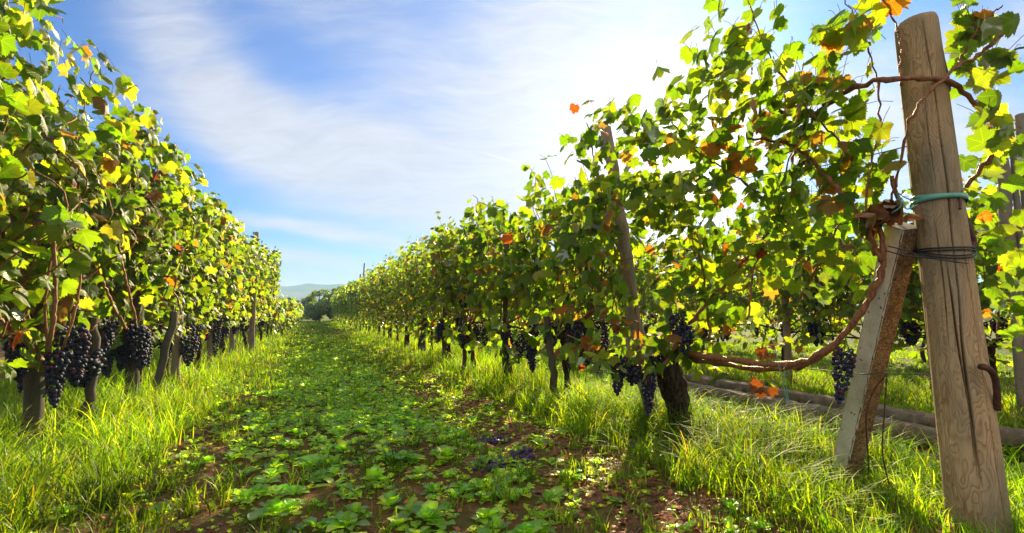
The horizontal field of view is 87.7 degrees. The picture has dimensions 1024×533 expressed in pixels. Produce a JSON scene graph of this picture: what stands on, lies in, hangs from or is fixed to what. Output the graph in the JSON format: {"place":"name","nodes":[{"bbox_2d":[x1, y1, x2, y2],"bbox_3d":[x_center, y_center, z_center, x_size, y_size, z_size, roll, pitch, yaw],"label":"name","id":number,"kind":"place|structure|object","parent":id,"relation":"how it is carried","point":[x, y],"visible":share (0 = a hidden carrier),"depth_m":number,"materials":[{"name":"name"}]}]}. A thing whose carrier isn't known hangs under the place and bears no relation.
{"place":"outdoors","nodes":[
{"label":"outdoors","id":0,"kind":"place"},
{"bbox_2d":[0,319,1023,532],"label":"grass","id":1,"kind":"structure","parent":0,"point":[761,450],"depth_m":3.66,"materials":[{"name":"green plant"}]},
{"bbox_2d":[0,313,1023,532],"bbox_3d":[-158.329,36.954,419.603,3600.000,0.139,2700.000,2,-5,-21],"label":"ground","id":2,"kind":"structure","parent":0,"point":[464,521],"depth_m":3.13,"materials":[{"name":"soil"}]},
{"bbox_2d":[17,135,60,448],"bbox_3d":[-3.444,0.228,3.895,0.135,2.416,0.163,2,-5,-21],"label":"wooden post","id":3,"kind":"object","parent":2,"relation":"on","point":[34,387],"visible":0.26,"depth_m":3.80,"materials":[{"name":"brown wood"}]},
{"bbox_2d":[0,0,104,304],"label":"grape vine","id":4,"kind":"object","parent":2,"relation":"on","point":[16,24],"visible":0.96,"depth_m":3.08,"materials":[{"name":"green plant"}]},
{"bbox_2d":[77,317,100,430],"bbox_3d":[-3.355,0.938,4.231,0.119,1.064,0.101,2,-5,-21],"label":"wooden stake","id":5,"kind":"object","parent":2,"relation":"on","point":[90,387],"visible":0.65,"depth_m":4.22,"materials":[{"name":"brown wood"}]},
{"bbox_2d":[0,30,178,441],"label":"grape vine","id":6,"kind":"object","parent":2,"relation":"on","point":[67,276],"visible":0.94,"depth_m":3.77,"materials":[{"name":"green plant"}]},
{"bbox_2d":[58,110,216,382],"bbox_3d":[-4.029,-0.051,5.564,1.320,3.171,2.887,2,-5,-21],"label":"grape vine","id":7,"kind":"object","parent":2,"relation":"on","point":[160,281],"visible":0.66,"depth_m":5.36,"materials":[{"name":"green plant"}]},
{"bbox_2d":[123,168,154,401],"bbox_3d":[-3.730,0.275,5.326,0.177,2.567,0.154,2,-5,-21],"label":"wooden post","id":8,"kind":"object","parent":2,"relation":"on","point":[133,371],"visible":0.19,"depth_m":5.23,"materials":[{"name":"brown wood"}]},
{"bbox_2d":[151,311,178,396],"bbox_3d":[-3.882,1.058,5.929,0.250,1.123,0.107,4,-7,-41],"label":"wooden stake","id":9,"kind":"object","parent":2,"relation":"on","point":[164,349],"visible":0.76,"depth_m":5.92,"materials":[{"name":"brown wood"}]},
{"bbox_2d":[170,222,184,384],"bbox_3d":[-4.365,0.496,6.998,0.140,2.418,0.137,2,-5,-21],"label":"wooden post","id":10,"kind":"object","parent":2,"relation":"on","point":[176,358],"visible":0.33,"depth_m":6.90,"materials":[{"name":"brown wood"}]},
{"bbox_2d":[135,182,227,381],"bbox_3d":[-4.486,0.263,6.997,1.270,2.806,2.589,2,-5,-21],"label":"grape vine","id":11,"kind":"object","parent":2,"relation":"on","point":[208,211],"visible":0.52,"depth_m":7.00,"materials":[{"name":"green plant"}]},
{"bbox_2d":[169,176,244,368],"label":"grape vine","id":12,"kind":"object","parent":2,"relation":"on","point":[212,303],"visible":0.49,"depth_m":8.56,"materials":[{"name":"green plant"}]},
{"bbox_2d":[207,292,216,365],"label":"wooden post","id":13,"kind":"object","parent":2,"relation":"on","point":[210,346],"visible":0.16,"depth_m":9.07,"materials":[{"name":"brown wood"}]},
{"bbox_2d":[207,221,252,357],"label":"grape vine","id":14,"kind":"object","parent":2,"relation":"on","point":[235,299],"visible":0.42,"depth_m":9.93,"materials":[{"name":"green plant"}]},
{"bbox_2d":[228,319,235,355],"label":"wooden post","id":15,"kind":"object","parent":2,"relation":"on","point":[231,341],"visible":0.18,"depth_m":11.03,"materials":[{"name":"brown wood"}]},
{"bbox_2d":[217,232,262,350],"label":"grape vine","id":16,"kind":"object","parent":2,"relation":"on","point":[246,305],"visible":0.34,"depth_m":11.57,"materials":[{"name":"green plant"}]},
{"bbox_2d":[246,328,249,347],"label":"wooden post","id":17,"kind":"object","parent":2,"relation":"on","point":[248,338],"visible":0.06,"depth_m":13.57,"materials":[{"name":"brown wood"}]},
{"bbox_2d":[237,241,269,350],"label":"grape vine","id":18,"kind":"object","parent":2,"relation":"on","point":[262,274],"visible":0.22,"depth_m":13.13,"materials":[{"name":"plant"}]},
{"bbox_2d":[249,232,258,352],"bbox_3d":[-5.938,0.673,12.283,0.129,2.967,0.145,2,-5,-21],"label":"wooden post","id":19,"kind":"object","parent":2,"relation":"on","point":[252,327],"visible":0.61,"depth_m":12.20,"materials":[{"name":"brown wood"}]},
{"bbox_2d":[246,238,276,336],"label":"grape vine","id":20,"kind":"object","parent":2,"relation":"on","point":[269,287],"visible":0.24,"depth_m":14.54,"materials":[{"name":"plant"}]},
{"bbox_2d":[248,246,281,340],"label":"grape vine","id":21,"kind":"object","parent":2,"relation":"on","point":[276,268],"visible":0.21,"depth_m":15.97,"materials":[{"name":"plant"}]},
{"bbox_2d":[255,293,287,339],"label":"grape vine","id":22,"kind":"object","parent":2,"relation":"on","point":[278,316],"visible":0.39,"depth_m":18.25,"materials":[{"name":"green plant"}]},
{"bbox_2d":[246,497,301,521],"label":"weed plant","id":23,"kind":"object","parent":2,"relation":"on","point":[274,504],"visible":0.95,"depth_m":2.64,"materials":[{"name":"green plant"}]},
{"bbox_2d":[263,306,287,334],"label":"grape vine","id":24,"kind":"object","parent":2,"relation":"on","point":[265,328],"visible":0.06,"depth_m":19.99,"materials":[{"name":"green plant"}]},
{"bbox_2d":[259,498,305,517],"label":"weed plant","id":25,"kind":"object","parent":2,"relation":"on","point":[298,502],"visible":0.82,"depth_m":2.67,"materials":[{"name":"green plant"}]},
{"bbox_2d":[270,296,299,334],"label":"grape vine","id":26,"kind":"object","parent":2,"relation":"on","point":[291,311],"visible":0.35,"depth_m":21.38,"materials":[{"name":"green plant"}]},
{"bbox_2d":[294,302,301,322],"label":"grape vine","id":27,"kind":"object","parent":2,"relation":"on","point":[299,311],"visible":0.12,"depth_m":33.81,"materials":[{"name":"green plant"}]},
{"bbox_2d":[300,298,324,318],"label":"tree","id":28,"kind":"object","parent":2,"relation":"on","point":[303,301],"visible":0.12,"depth_m":73.76,"materials":[{"name":"green plant"}]},
{"bbox_2d":[294,453,335,471],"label":"weed plant","id":29,"kind":"object","parent":2,"relation":"on","point":[310,460],"visible":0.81,"depth_m":3.43,"materials":[{"name":"green plant"}]},
{"bbox_2d":[302,289,329,320],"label":"tree","id":30,"kind":"object","parent":2,"relation":"on","point":[313,310],"visible":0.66,"depth_m":58.35,"materials":[{"name":"green plant"}]},
{"bbox_2d":[320,285,342,319],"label":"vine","id":31,"kind":"object","parent":2,"relation":"on","point":[326,307],"visible":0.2,"depth_m":56.52,"materials":[{"name":"green plant"}]},
{"bbox_2d":[329,297,333,318],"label":"grape vine","id":32,"kind":"object","parent":2,"relation":"on","point":[331,308],"visible":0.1,"depth_m":53.36,"materials":[{"name":"green plant"}]},
{"bbox_2d":[332,296,337,321],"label":"grape vine","id":33,"kind":"object","parent":2,"relation":"on","point":[334,313],"visible":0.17,"depth_m":48.44,"materials":[{"name":"green plant"}]},
{"bbox_2d":[333,291,341,322],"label":"grape vine","id":34,"kind":"object","parent":2,"relation":"on","point":[336,306],"visible":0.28,"depth_m":43.30,"materials":[{"name":"green plant"}]},
{"bbox_2d":[326,439,353,452],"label":"weed plant","id":35,"kind":"object","parent":2,"relation":"on","point":[342,444],"visible":0.88,"depth_m":3.81,"materials":[{"name":"green plant"}]},
{"bbox_2d":[337,288,348,323],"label":"grape vine","id":36,"kind":"object","parent":2,"relation":"on","point":[339,302],"visible":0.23,"depth_m":38.14,"materials":[{"name":"green plant"}]},
{"bbox_2d":[322,510,371,532],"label":"weed plant","id":37,"kind":"object","parent":2,"relation":"on","point":[334,523],"visible":0.97,"depth_m":2.51,"materials":[{"name":"green plant"}]},
{"bbox_2d":[340,285,357,326],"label":"grape vine","id":38,"kind":"object","parent":2,"relation":"on","point":[344,303],"visible":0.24,"depth_m":33.23,"materials":[{"name":"green plant"}]},
{"bbox_2d":[346,281,362,328],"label":"grape vine","id":39,"kind":"object","parent":2,"relation":"on","point":[350,302],"visible":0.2,"depth_m":28.26,"materials":[{"name":"green plant"}]},
{"bbox_2d":[350,280,364,330],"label":"grape vine","id":40,"kind":"object","parent":2,"relation":"on","point":[353,297],"visible":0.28,"depth_m":26.59,"materials":[{"name":"green plant"}]},
{"bbox_2d":[355,273,366,331],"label":"grape vine","id":41,"kind":"object","parent":2,"relation":"on","point":[359,298],"visible":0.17,"depth_m":24.60,"materials":[{"name":"plant"}]},
{"bbox_2d":[358,270,372,331],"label":"grape vine","id":42,"kind":"object","parent":2,"relation":"on","point":[362,305],"visible":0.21,"depth_m":23.21,"materials":[{"name":"plant"}]},
{"bbox_2d":[360,273,381,332],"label":"grape vine","id":43,"kind":"object","parent":2,"relation":"on","point":[366,294],"visible":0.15,"depth_m":21.60,"materials":[{"name":"plant"}]},
{"bbox_2d":[360,466,384,485],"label":"weed plant","id":44,"kind":"object","parent":2,"relation":"on","point":[373,473],"visible":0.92,"depth_m":3.15,"materials":[{"name":"green plant"}]},
{"bbox_2d":[365,262,388,329],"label":"grape vine","id":45,"kind":"object","parent":2,"relation":"on","point":[370,304],"visible":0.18,"depth_m":20.05,"materials":[{"name":"plant"}]},
{"bbox_2d":[370,269,393,337],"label":"grape vine","id":46,"kind":"object","parent":2,"relation":"on","point":[375,305],"visible":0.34,"depth_m":18.62,"materials":[{"name":"plant"}]},
{"bbox_2d":[373,253,399,340],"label":"grape vine","id":47,"kind":"object","parent":2,"relation":"on","point":[381,302],"visible":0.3,"depth_m":17.26,"materials":[{"name":"plant"}]},
{"bbox_2d":[376,490,400,509],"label":"weed plant","id":48,"kind":"object","parent":2,"relation":"on","point":[390,497],"visible":1,"depth_m":2.76,"materials":[{"name":"green plant"}]},
{"bbox_2d":[378,257,404,344],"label":"grape vine","id":49,"kind":"object","parent":2,"relation":"on","point":[388,288],"visible":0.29,"depth_m":15.66,"materials":[{"name":"plant"}]},
{"bbox_2d":[381,449,426,459],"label":"weed plant","id":50,"kind":"object","parent":2,"relation":"on","point":[403,452],"visible":0.87,"depth_m":3.54,"materials":[{"name":"green plant"}]},
{"bbox_2d":[388,247,420,345],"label":"grape vine","id":51,"kind":"object","parent":2,"relation":"on","point":[397,288],"visible":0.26,"depth_m":14.13,"materials":[{"name":"plant"}]},
{"bbox_2d":[404,261,407,345],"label":"wooden post","id":52,"kind":"object","parent":2,"relation":"on","point":[405,340],"visible":0.11,"depth_m":14.28,"materials":[{"name":"brown wood"}]},
{"bbox_2d":[395,235,435,350],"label":"grape vine","id":53,"kind":"object","parent":2,"relation":"on","point":[408,301],"visible":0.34,"depth_m":12.67,"materials":[{"name":"green plant"}]},
{"bbox_2d":[420,251,426,352],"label":"wooden post","id":54,"kind":"object","parent":2,"relation":"on","point":[423,343],"visible":0.15,"depth_m":12.13,"materials":[{"name":"brown wood"}]},
{"bbox_2d":[408,500,447,530],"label":"weed plant","id":55,"kind":"object","parent":2,"relation":"on","point":[426,509],"visible":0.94,"depth_m":2.52,"materials":[{"name":"green plant"}]},
{"bbox_2d":[404,235,453,353],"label":"grape vine","id":56,"kind":"object","parent":2,"relation":"on","point":[417,281],"visible":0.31,"depth_m":11.21,"materials":[{"name":"green plant"}]},
{"bbox_2d":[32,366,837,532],"bbox_3d":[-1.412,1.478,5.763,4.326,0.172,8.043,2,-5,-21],"label":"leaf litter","id":57,"kind":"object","parent":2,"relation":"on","point":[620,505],"visible":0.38,"depth_m":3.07,"materials":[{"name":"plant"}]},
{"bbox_2d":[442,301,447,360],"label":"wooden post","id":58,"kind":"object","parent":2,"relation":"on","point":[444,346],"visible":0.16,"depth_m":10.18,"materials":[{"name":"brown wood"}]},
{"bbox_2d":[435,445,456,462],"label":"weed plant","id":59,"kind":"object","parent":2,"relation":"on","point":[446,451],"visible":1,"depth_m":3.52,"materials":[{"name":"green plant"}]},
{"bbox_2d":[422,211,488,360],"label":"grape vine","id":60,"kind":"object","parent":2,"relation":"on","point":[440,330],"visible":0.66,"depth_m":9.76,"materials":[{"name":"green plant"}]},
{"bbox_2d":[461,229,466,369],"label":"wooden post","id":61,"kind":"object","parent":2,"relation":"on","point":[464,359],"visible":0.23,"depth_m":8.47,"materials":[{"name":"brown wood"}]},
{"bbox_2d":[432,195,513,366],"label":"grape vine","id":62,"kind":"object","parent":2,"relation":"on","point":[460,269],"visible":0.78,"depth_m":8.31,"materials":[{"name":"green plant"}]},
{"bbox_2d":[458,477,489,491],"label":"weed plant","id":63,"kind":"object","parent":2,"relation":"on","point":[479,482],"visible":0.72,"depth_m":2.95,"materials":[{"name":"green plant"}]},
{"bbox_2d":[477,435,510,444],"bbox_3d":[-0.143,1.354,4.172,0.241,0.062,0.205,3,-6,-29],"label":"fallen grape bunch","id":64,"kind":"object","parent":2,"relation":"on","point":[495,441],"visible":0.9,"depth_m":4.16,"materials":[{"name":"purple food"}]},
{"bbox_2d":[473,456,516,472],"bbox_3d":[-0.101,1.250,3.405,0.324,0.066,0.225,5,-7,-43],"label":"fallen grape bunch","id":65,"kind":"object","parent":2,"relation":"on","point":[502,465],"visible":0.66,"depth_m":3.36,"materials":[{"name":"purple food"}]},
{"bbox_2d":[502,243,508,378],"bbox_3d":[-0.088,0.653,7.075,0.106,2.110,0.098,2,-5,-21],"label":"wooden stake","id":66,"kind":"object","parent":2,"relation":"on","point":[505,305],"visible":0.22,"depth_m":7.05,"materials":[{"name":"brown wood"}]},
{"bbox_2d":[3,334,1023,532],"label":"ground cover","id":67,"kind":"object","parent":2,"relation":"on","point":[249,494],"visible":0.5,"depth_m":3.79,"materials":[{"name":"green plant"}]},
{"bbox_2d":[683,374,1023,450],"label":"wooden beam","id":68,"kind":"structure","parent":67,"relation":"on","point":[928,420],"depth_m":4.71,"materials":[{"name":"brown wood"}]},
{"bbox_2d":[464,191,573,383],"bbox_3d":[0.031,0.334,6.942,1.082,2.646,2.585,2,-5,-21],"label":"grape vine","id":69,"kind":"object","parent":2,"relation":"on","point":[513,290],"visible":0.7,"depth_m":6.73,"materials":[{"name":"green plant"}]},
{"bbox_2d":[509,446,534,462],"bbox_3d":[0.071,1.275,3.614,0.176,0.078,0.316,0,-5,0],"label":"fallen grape bunch","id":70,"kind":"object","parent":2,"relation":"on","point":[523,450],"visible":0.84,"depth_m":3.63,"materials":[{"name":"purple food"}]},
{"bbox_2d":[502,519,549,532],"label":"weed plant","id":71,"kind":"object","parent":2,"relation":"on","point":[533,526],"visible":1,"depth_m":2.37,"materials":[{"name":"green plant"}]},
{"bbox_2d":[530,437,549,447],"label":"weed plant","id":72,"kind":"object","parent":2,"relation":"on","point":[538,441],"visible":0.96,"depth_m":3.96,"materials":[{"name":"green plant"}]},
{"bbox_2d":[527,281,559,344],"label":"grape vine","id":73,"kind":"object","parent":2,"relation":"on","point":[540,305],"visible":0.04,"depth_m":16.19,"materials":[{"name":"plant"}]},
{"bbox_2d":[543,316,558,403],"bbox_3d":[0.418,1.042,5.447,0.190,1.068,0.103,0,-5,0],"label":"wooden stake","id":74,"kind":"object","parent":2,"relation":"on","point":[551,359],"visible":0.64,"depth_m":5.43,"materials":[{"name":"brown wood"}]},
{"bbox_2d":[551,272,592,325],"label":"grape vine","id":75,"kind":"object","parent":2,"relation":"on","point":[580,314],"visible":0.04,"depth_m":14.29,"materials":[{"name":"plant"}]},
{"bbox_2d":[507,145,660,399],"bbox_3d":[0.673,0.117,5.584,1.036,2.826,2.085,2,-5,-21],"label":"grape vine","id":76,"kind":"object","parent":2,"relation":"on","point":[572,285],"visible":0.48,"depth_m":5.47,"materials":[{"name":"green plant"}]},
{"bbox_2d":[581,264,635,348],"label":"grape vine","id":77,"kind":"object","parent":2,"relation":"on","point":[601,317],"visible":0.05,"depth_m":12.92,"materials":[{"name":"plant"}]},
{"bbox_2d":[624,306,630,350],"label":"wooden post","id":78,"kind":"object","parent":2,"relation":"on","point":[628,340],"visible":0.14,"depth_m":11.95,"materials":[{"name":"brown wood"}]},
{"bbox_2d":[600,125,658,420],"bbox_3d":[1.027,0.123,4.636,0.491,2.760,0.145,0,-5,3],"label":"wooden post","id":79,"kind":"object","parent":2,"relation":"on","point":[624,239],"visible":0.45,"depth_m":4.61,"materials":[{"name":"brown wood"}]},
{"bbox_2d":[433,326,930,374],"bbox_3d":[-8.550,2.838,29.562,0.239,0.049,58.386,2,-5,-21],"label":"trellis wire","id":80,"kind":"object","parent":79,"relation":"attached to","point":[827,370],"visible":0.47,"depth_m":2.74,"materials":[{"name":"grey metal"}]},
{"bbox_2d":[509,146,906,245],"bbox_3d":[-3.252,0.495,15.708,0.114,0.124,28.332,2,-5,-21],"label":"trellis wire","id":81,"kind":"object","parent":79,"relation":"attached to","point":[800,170],"visible":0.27,"depth_m":3.02,"materials":[{"name":"grey metal"}]},
{"bbox_2d":[552,213,909,271],"bbox_3d":[-3.252,0.886,15.668,0.088,0.019,28.344,2,-5,-21],"label":"trellis wire","id":82,"kind":"object","parent":79,"relation":"attached to","point":[734,241],"visible":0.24,"depth_m":3.28,"materials":[{"name":"grey metal"}]},
{"bbox_2d":[621,273,659,329],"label":"grape vine","id":83,"kind":"object","parent":2,"relation":"on","point":[649,304],"visible":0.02,"depth_m":18.77,"materials":[{"name":"green plant"}]},
{"bbox_2d":[606,231,696,339],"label":"grape vine","id":84,"kind":"object","parent":2,"relation":"on","point":[646,282],"visible":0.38,"depth_m":11.24,"materials":[{"name":"plant"}]},
{"bbox_2d":[697,232,704,366],"bbox_3d":[3.481,0.639,9.832,0.138,2.614,0.115,2,-5,-21],"label":"wooden post","id":85,"kind":"object","parent":2,"relation":"on","point":[701,337],"visible":0.1,"depth_m":9.74,"materials":[{"name":"brown wood"}]},
{"bbox_2d":[656,218,759,349],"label":"grape vine","id":86,"kind":"object","parent":2,"relation":"on","point":[690,291],"visible":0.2,"depth_m":9.67,"materials":[{"name":"plant"}]},
{"bbox_2d":[684,289,747,342],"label":"grape vine","id":87,"kind":"object","parent":2,"relation":"on","point":[693,306],"visible":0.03,"depth_m":15.59,"materials":[{"name":"green plant"}]},
{"bbox_2d":[731,261,805,349],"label":"grape vine","id":88,"kind":"object","parent":2,"relation":"on","point":[770,310],"visible":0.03,"depth_m":13.74,"materials":[{"name":"green plant"}]},
{"bbox_2d":[517,0,1023,434],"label":"grape vine","id":89,"kind":"object","parent":2,"relation":"on","point":[968,35],"visible":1,"depth_m":3.18,"materials":[{"name":"green plant"}]},
{"bbox_2d":[773,341,788,405],"bbox_3d":[1.487,0.588,2.942,0.028,0.346,0.093,1,-5,-6],"label":"trellis wire","id":90,"kind":"object","parent":89,"relation":"hanging from","point":[781,378],"visible":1,"depth_m":2.92,"materials":[{"name":"grey metal"}]},
{"bbox_2d":[781,290,791,380],"bbox_3d":[4.130,0.485,8.059,0.118,2.614,0.138,-4,-6,35],"label":"wooden post","id":91,"kind":"object","parent":2,"relation":"on","point":[787,345],"visible":0.23,"depth_m":7.97,"materials":[{"name":"brown wood"}]},
{"bbox_2d":[651,376,937,447],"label":"wooden beam","id":92,"kind":"structure","parent":2,"relation":"on","point":[909,427],"depth_m":4.79,"materials":[{"name":"brown wood"}]},
{"bbox_2d":[722,190,873,375],"bbox_3d":[4.160,0.280,8.097,1.304,2.960,2.394,2,-5,-21],"label":"grape vine","id":93,"kind":"object","parent":2,"relation":"on","point":[815,339],"visible":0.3,"depth_m":8.00,"materials":[{"name":"green plant"}]},
{"bbox_2d":[781,236,865,348],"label":"grape vine","id":94,"kind":"object","parent":2,"relation":"on","point":[845,320],"visible":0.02,"depth_m":11.92,"materials":[{"name":"green plant"}]},
{"bbox_2d":[831,222,916,488],"bbox_3d":[1.929,0.580,2.897,0.153,1.558,0.849,0,-5,5],"label":"concrete brace","id":95,"kind":"object","parent":2,"relation":"on","point":[882,315],"visible":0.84,"depth_m":2.80,"materials":[{"name":"concrete"}]},
{"bbox_2d":[783,182,982,367],"bbox_3d":[4.742,0.305,6.997,1.316,2.702,2.408,2,-5,-21],"label":"grape vine","id":96,"kind":"object","parent":2,"relation":"on","point":[844,310],"visible":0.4,"depth_m":7.04,"materials":[{"name":"plant"}]},
{"bbox_2d":[922,308,931,393],"bbox_3d":[4.961,0.338,6.348,0.159,2.616,0.136,2,-5,-21],"label":"wooden post","id":97,"kind":"object","parent":2,"relation":"on","point":[928,357],"visible":0.03,"depth_m":6.30,"materials":[{"name":"brown wood"}]},
{"bbox_2d":[865,247,990,363],"bbox_3d":[7.974,0.650,10.312,1.166,2.577,2.480,2,-5,-21],"label":"grape vine","id":98,"kind":"object","parent":2,"relation":"on","point":[922,356],"visible":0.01,"depth_m":10.22,"materials":[{"name":"green plant"}]},
{"bbox_2d":[877,170,1019,406],"bbox_3d":[5.228,0.148,5.799,1.371,2.814,2.508,2,-5,-21],"label":"grape vine","id":99,"kind":"object","parent":2,"relation":"on","point":[984,267],"visible":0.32,"depth_m":5.66,"materials":[{"name":"green plant"}]},
{"bbox_2d":[885,11,1013,532],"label":"wooden post","id":100,"kind":"object","parent":2,"relation":"on","point":[966,387],"visible":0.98,"depth_m":2.44,"materials":[{"name":"brown wood"}]},
{"bbox_2d":[975,252,1011,352],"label":"grape vine","id":101,"kind":"object","parent":2,"relation":"on","point":[1003,312],"visible":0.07,"depth_m":9.15,"materials":[{"name":"green plant"}]},
{"bbox_2d":[997,127,1023,419],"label":"wooden stake","id":102,"kind":"object","parent":2,"relation":"on","point":[1018,363],"visible":0.3,"depth_m":4.94,"materials":[{"name":"brown wood"}]},
{"bbox_2d":[1010,125,1023,292],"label":"wooden stake","id":103,"kind":"object","parent":2,"relation":"on","point":[1016,202],"visible":0.24,"depth_m":4.96,"materials":[{"name":"brown wood"}]},
{"bbox_2d":[1014,113,1023,209],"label":"wooden stake","id":104,"kind":"object","parent":2,"relation":"on","point":[1019,119],"visible":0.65,"depth_m":4.98,"materials":[{"name":"brown wood"}]},
{"bbox_2d":[0,0,1023,311],"label":"sky","id":105,"kind":"structure","parent":0,"point":[338,131],"materials":[{"name":"blue"}]},
{"bbox_2d":[272,283,992,312],"bbox_3d":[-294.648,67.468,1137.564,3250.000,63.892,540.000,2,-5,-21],"label":"hills","id":106,"kind":"structure","parent":0,"point":[300,292],"depth_m":990.41,"materials":[{"name":"green plant"}]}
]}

